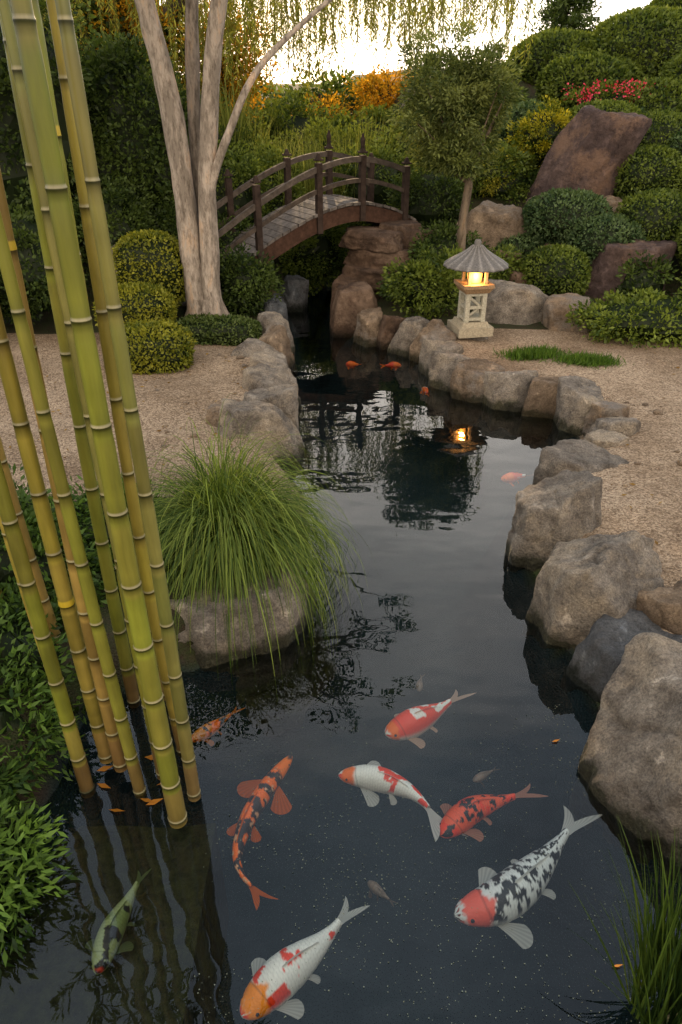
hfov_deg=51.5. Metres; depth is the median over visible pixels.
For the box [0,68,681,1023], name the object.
ground
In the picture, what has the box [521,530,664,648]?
boulder
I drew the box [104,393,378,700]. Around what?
ornamental grass clump
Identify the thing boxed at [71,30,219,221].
garden shrub
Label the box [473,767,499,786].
koi fish
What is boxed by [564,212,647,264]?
topiary shrub
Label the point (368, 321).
rock
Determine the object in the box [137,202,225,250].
garden shrub
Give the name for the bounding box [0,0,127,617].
bamboo culm
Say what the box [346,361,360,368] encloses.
koi fish
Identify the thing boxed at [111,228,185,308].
clipped hedge
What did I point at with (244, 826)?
koi fish
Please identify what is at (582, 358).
groundcover grass
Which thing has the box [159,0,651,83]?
sky
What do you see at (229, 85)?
golden backlit tree
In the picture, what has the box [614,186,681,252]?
topiary shrub
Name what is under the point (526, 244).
topiary shrub
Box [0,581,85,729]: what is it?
leafy shrub
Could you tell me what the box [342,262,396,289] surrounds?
abutment rock
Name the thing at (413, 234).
abutment rock
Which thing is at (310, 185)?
tall reed grass
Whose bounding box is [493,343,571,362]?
groundcover grass
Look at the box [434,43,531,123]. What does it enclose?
garden shrub
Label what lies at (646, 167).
topiary shrub
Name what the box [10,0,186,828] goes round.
bamboo culm
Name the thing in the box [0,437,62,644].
bamboo culm
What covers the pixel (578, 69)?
topiary shrub
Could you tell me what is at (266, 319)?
boulder
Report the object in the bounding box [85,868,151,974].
koi fish
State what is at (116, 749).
bamboo culm
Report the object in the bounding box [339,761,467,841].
koi fish
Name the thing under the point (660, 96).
topiary shrub
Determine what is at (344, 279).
abutment rock
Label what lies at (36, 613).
bamboo culm
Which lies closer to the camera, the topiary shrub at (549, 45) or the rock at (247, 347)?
the rock at (247, 347)
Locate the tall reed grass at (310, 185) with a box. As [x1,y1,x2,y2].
[182,56,405,234]
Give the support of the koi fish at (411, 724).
on the pond water
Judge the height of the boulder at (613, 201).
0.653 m
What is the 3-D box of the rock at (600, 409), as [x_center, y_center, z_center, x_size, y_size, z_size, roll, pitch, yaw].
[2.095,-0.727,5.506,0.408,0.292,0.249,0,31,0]
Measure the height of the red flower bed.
0.580 m
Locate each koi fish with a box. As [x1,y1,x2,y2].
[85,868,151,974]
[192,707,243,745]
[226,755,292,909]
[239,896,369,1019]
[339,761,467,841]
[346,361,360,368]
[367,880,396,906]
[380,361,400,369]
[385,689,474,748]
[413,674,424,691]
[420,387,429,395]
[439,784,547,841]
[454,805,601,948]
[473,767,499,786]
[501,472,527,485]
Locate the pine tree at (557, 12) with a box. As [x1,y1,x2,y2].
[519,0,602,41]
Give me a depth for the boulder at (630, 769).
2.73 m
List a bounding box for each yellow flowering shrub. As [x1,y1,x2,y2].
[472,147,518,197]
[504,95,574,169]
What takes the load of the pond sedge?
on the ground at (428, 506)
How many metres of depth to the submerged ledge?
2.49 m
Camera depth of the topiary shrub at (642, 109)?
9.42 m
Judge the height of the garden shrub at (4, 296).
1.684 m
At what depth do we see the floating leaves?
2.78 m
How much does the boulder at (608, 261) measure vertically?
1.054 m
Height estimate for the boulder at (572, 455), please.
0.482 m
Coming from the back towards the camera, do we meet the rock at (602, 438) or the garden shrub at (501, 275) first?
the garden shrub at (501, 275)
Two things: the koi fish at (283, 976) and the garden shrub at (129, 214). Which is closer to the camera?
the koi fish at (283, 976)
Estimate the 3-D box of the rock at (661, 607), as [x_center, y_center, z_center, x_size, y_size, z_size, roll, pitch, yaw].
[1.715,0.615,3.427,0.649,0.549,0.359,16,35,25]
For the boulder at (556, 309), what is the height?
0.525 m
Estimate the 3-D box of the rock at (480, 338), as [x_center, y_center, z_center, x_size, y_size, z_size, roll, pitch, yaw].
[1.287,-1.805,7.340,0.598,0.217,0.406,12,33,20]
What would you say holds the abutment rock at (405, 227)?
on the abutment rock at (372, 259)
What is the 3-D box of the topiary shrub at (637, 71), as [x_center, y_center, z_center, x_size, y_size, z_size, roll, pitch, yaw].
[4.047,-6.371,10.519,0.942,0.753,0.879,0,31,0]
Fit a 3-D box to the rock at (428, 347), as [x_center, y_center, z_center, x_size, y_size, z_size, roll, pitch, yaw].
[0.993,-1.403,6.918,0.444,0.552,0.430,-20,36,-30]
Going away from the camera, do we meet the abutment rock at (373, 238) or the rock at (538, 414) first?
the rock at (538, 414)
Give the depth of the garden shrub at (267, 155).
9.65 m
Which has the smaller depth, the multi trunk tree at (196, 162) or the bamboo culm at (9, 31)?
the bamboo culm at (9, 31)
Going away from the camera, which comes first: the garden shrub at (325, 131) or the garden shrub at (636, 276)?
the garden shrub at (636, 276)
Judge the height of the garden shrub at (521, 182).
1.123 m
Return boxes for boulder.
[170,554,336,736]
[176,630,189,642]
[217,398,309,489]
[257,311,294,357]
[259,293,287,320]
[330,281,377,360]
[455,200,529,250]
[479,279,547,324]
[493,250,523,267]
[503,470,602,572]
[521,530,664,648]
[525,105,651,203]
[532,439,628,484]
[541,293,589,332]
[560,608,681,702]
[568,632,681,889]
[585,239,676,303]
[597,195,624,212]
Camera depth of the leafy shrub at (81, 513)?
3.85 m
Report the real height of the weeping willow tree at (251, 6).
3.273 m
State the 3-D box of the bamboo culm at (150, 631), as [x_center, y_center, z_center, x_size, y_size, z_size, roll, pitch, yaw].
[-0.859,-0.848,2.145,0.749,3.956,0.986,0,31,0]
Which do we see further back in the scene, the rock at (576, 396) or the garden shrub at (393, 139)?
the garden shrub at (393, 139)
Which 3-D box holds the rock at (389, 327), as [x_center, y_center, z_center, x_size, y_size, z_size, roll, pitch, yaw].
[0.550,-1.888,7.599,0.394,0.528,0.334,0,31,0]
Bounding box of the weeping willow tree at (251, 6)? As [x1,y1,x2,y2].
[40,0,538,97]
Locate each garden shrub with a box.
[0,0,125,263]
[0,204,92,324]
[0,271,10,319]
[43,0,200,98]
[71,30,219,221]
[71,171,170,276]
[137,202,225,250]
[173,138,279,222]
[188,92,284,177]
[217,205,253,249]
[219,240,285,318]
[232,89,349,144]
[244,135,308,216]
[266,115,379,188]
[274,223,349,296]
[320,102,401,144]
[323,143,422,228]
[365,101,485,171]
[374,238,472,319]
[383,164,473,228]
[408,217,490,260]
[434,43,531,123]
[451,138,539,204]
[482,243,524,281]
[612,248,678,299]
[670,272,681,298]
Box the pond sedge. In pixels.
[568,816,681,1023]
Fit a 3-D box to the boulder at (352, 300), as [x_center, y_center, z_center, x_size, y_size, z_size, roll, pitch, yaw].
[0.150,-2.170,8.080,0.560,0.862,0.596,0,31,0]
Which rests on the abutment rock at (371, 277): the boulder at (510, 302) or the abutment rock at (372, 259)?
the abutment rock at (372, 259)
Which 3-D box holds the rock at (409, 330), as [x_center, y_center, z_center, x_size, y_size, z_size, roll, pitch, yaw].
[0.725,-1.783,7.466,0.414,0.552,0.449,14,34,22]
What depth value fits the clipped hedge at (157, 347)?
6.24 m
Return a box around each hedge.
[92,281,177,326]
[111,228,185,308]
[124,319,197,374]
[174,312,262,345]
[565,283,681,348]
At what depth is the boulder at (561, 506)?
4.01 m
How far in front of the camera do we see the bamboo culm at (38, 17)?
1.77 m
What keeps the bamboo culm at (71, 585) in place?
in the pond water
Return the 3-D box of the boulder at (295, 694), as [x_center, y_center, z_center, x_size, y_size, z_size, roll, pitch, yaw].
[-0.610,0.595,3.888,1.033,0.799,1.154,-17,35,-26]
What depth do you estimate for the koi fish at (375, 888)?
2.58 m
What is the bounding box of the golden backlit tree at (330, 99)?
[291,87,356,118]
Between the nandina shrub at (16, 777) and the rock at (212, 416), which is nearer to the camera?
the nandina shrub at (16, 777)
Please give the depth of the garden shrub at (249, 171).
8.58 m
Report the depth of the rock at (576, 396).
5.70 m
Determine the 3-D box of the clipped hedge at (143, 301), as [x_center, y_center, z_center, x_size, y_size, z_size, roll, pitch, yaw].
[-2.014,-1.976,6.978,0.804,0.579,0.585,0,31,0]
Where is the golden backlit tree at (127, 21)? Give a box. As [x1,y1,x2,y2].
[72,0,184,77]
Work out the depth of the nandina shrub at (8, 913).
2.44 m
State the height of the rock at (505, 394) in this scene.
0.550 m
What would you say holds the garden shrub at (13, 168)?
on the ground at (428, 506)
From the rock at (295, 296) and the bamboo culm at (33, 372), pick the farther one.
the rock at (295, 296)
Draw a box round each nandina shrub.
[0,647,89,808]
[0,752,45,843]
[0,786,80,978]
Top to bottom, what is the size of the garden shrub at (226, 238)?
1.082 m
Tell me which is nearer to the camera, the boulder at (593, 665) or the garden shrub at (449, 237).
the boulder at (593, 665)
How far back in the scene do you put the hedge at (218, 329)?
6.97 m
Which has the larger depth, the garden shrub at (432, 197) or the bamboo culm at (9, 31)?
the garden shrub at (432, 197)
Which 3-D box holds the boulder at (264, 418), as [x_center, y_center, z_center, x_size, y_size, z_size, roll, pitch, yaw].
[-0.618,-0.513,5.395,0.757,0.753,0.606,0,31,0]
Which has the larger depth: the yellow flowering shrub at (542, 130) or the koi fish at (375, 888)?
the yellow flowering shrub at (542, 130)
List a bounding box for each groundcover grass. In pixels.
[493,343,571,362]
[543,349,625,369]
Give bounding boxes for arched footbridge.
[178,130,415,306]
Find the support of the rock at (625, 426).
on the ground at (428, 506)
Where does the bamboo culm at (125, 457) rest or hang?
in the pond water
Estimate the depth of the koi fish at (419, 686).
3.46 m
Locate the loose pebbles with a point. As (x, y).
(660, 412)
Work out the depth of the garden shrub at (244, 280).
7.55 m
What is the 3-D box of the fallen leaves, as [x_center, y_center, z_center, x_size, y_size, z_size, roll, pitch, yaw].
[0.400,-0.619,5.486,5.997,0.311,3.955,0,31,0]
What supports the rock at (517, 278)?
on the ground at (428, 506)
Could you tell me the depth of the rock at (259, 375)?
5.91 m
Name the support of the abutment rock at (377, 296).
on the ground at (428, 506)
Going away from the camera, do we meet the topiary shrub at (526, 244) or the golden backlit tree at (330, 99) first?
the topiary shrub at (526, 244)
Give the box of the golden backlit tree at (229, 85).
[177,0,284,117]
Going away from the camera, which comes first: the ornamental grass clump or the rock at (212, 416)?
the ornamental grass clump
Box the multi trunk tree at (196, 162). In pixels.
[134,0,332,316]
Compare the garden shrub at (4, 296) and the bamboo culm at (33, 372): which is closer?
the bamboo culm at (33, 372)
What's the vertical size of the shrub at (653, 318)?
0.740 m
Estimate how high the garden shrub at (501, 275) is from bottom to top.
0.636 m
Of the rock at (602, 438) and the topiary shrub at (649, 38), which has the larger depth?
the topiary shrub at (649, 38)
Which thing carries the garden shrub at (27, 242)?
on the ground at (428, 506)
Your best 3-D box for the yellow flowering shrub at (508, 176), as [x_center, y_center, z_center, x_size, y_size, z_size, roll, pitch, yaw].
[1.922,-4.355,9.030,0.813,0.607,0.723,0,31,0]
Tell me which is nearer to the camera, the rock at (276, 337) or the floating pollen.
the floating pollen
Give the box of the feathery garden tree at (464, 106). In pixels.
[384,19,527,250]
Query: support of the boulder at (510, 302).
on the ground at (428, 506)
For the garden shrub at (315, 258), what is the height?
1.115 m
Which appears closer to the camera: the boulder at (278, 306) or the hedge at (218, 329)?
the hedge at (218, 329)
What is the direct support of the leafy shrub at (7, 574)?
on the ground at (428, 506)
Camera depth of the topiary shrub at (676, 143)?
8.67 m
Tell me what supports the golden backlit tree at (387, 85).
on the ground at (428, 506)
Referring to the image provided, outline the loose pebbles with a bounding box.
[68,353,681,492]
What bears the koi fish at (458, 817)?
in the pond water
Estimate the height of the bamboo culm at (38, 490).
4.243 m
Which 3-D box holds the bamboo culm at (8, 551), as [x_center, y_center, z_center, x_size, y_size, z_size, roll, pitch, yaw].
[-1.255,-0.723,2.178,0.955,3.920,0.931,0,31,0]
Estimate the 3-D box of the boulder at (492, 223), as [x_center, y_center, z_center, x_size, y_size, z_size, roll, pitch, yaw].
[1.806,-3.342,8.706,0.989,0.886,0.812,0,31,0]
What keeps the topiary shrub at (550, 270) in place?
on the ground at (428, 506)
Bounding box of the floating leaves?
[97,739,622,966]
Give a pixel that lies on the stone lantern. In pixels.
(476, 260)
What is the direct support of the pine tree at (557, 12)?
on the ground at (428, 506)
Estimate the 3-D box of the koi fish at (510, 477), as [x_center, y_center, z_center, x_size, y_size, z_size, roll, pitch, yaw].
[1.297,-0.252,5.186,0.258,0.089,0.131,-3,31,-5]
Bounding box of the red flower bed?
[560,78,665,111]
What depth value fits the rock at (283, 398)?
5.49 m
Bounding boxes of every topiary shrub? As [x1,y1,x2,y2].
[495,98,560,146]
[495,232,545,259]
[505,26,596,84]
[521,187,613,244]
[521,243,591,295]
[534,50,632,115]
[562,97,643,128]
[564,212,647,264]
[585,4,681,78]
[611,55,644,80]
[613,144,681,199]
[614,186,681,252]
[618,75,681,115]
[634,104,648,112]
[638,109,681,146]
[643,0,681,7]
[658,51,681,83]
[663,128,681,162]
[674,223,681,268]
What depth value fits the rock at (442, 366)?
6.53 m
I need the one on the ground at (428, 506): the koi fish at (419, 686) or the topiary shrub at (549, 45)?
the topiary shrub at (549, 45)
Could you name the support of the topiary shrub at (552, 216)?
on the ground at (428, 506)
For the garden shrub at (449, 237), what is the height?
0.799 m
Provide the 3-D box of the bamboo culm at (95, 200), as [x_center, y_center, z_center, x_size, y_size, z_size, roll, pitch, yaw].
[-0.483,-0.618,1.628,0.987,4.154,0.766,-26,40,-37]
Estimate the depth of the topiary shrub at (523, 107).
9.43 m
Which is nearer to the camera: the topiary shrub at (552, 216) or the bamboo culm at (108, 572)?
the bamboo culm at (108, 572)
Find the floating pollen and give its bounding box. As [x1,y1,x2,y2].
[177,704,639,1023]
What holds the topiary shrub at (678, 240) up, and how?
on the ground at (428, 506)
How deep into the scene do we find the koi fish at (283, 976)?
2.27 m
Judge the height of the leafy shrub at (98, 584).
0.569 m
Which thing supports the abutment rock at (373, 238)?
on the abutment rock at (372, 259)
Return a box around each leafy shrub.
[0,463,114,641]
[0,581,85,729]
[24,472,170,572]
[67,538,188,606]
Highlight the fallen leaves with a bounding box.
[9,340,679,544]
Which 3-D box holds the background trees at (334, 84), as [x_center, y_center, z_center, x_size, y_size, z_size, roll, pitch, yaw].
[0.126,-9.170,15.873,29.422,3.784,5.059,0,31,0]
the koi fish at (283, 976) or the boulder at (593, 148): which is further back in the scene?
the boulder at (593, 148)
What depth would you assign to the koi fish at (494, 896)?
2.51 m
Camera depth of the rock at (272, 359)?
6.31 m
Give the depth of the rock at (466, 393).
6.30 m
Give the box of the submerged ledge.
[0,823,228,1023]
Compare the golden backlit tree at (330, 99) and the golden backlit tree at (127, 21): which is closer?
the golden backlit tree at (127, 21)
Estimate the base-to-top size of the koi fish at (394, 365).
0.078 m
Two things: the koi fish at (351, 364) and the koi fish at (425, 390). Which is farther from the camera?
the koi fish at (351, 364)
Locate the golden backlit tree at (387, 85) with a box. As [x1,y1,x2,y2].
[342,62,413,118]
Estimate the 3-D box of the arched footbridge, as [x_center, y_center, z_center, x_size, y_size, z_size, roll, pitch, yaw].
[-0.557,-3.488,8.276,3.134,1.681,0.895,-16,34,-24]
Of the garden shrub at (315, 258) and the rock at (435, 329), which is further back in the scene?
the garden shrub at (315, 258)
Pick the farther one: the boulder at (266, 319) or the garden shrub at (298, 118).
the garden shrub at (298, 118)
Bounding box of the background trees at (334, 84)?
[173,63,397,121]
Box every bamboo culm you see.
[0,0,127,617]
[0,16,140,707]
[0,169,126,772]
[0,212,146,798]
[0,308,111,763]
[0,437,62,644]
[0,460,94,797]
[0,517,43,666]
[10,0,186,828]
[32,0,160,780]
[46,0,181,756]
[55,0,200,801]
[61,538,79,620]
[120,389,164,700]
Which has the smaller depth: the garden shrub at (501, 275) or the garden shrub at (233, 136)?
the garden shrub at (501, 275)
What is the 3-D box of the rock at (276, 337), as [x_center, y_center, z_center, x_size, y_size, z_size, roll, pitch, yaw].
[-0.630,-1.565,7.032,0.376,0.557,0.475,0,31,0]
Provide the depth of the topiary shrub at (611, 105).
9.02 m
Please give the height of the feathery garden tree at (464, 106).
2.532 m
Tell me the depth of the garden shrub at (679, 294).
7.52 m
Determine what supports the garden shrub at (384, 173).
on the ground at (428, 506)
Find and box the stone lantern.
[443,239,508,338]
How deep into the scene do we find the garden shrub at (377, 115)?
11.60 m
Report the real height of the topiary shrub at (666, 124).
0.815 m
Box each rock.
[205,399,240,426]
[231,338,277,356]
[242,363,302,421]
[243,384,299,432]
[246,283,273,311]
[249,351,287,368]
[259,324,297,376]
[277,275,308,327]
[330,273,360,315]
[338,226,403,252]
[342,249,414,271]
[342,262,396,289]
[351,307,382,362]
[373,290,387,299]
[375,314,405,362]
[379,220,421,248]
[386,316,429,370]
[405,228,439,248]
[408,319,455,369]
[418,338,463,388]
[425,351,470,412]
[445,325,487,340]
[447,358,504,427]
[481,370,537,434]
[505,268,526,283]
[516,376,558,440]
[550,375,603,444]
[581,401,629,435]
[583,429,629,447]
[589,416,640,435]
[636,580,681,634]
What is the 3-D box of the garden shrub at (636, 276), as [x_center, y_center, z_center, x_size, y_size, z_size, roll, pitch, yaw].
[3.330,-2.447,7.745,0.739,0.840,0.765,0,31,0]
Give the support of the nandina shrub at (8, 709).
on the ground at (428, 506)
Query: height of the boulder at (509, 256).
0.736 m
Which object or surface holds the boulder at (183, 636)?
on the ground at (428, 506)
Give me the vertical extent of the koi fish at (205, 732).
0.067 m
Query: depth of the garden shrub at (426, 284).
7.62 m
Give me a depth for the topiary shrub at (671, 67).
9.76 m

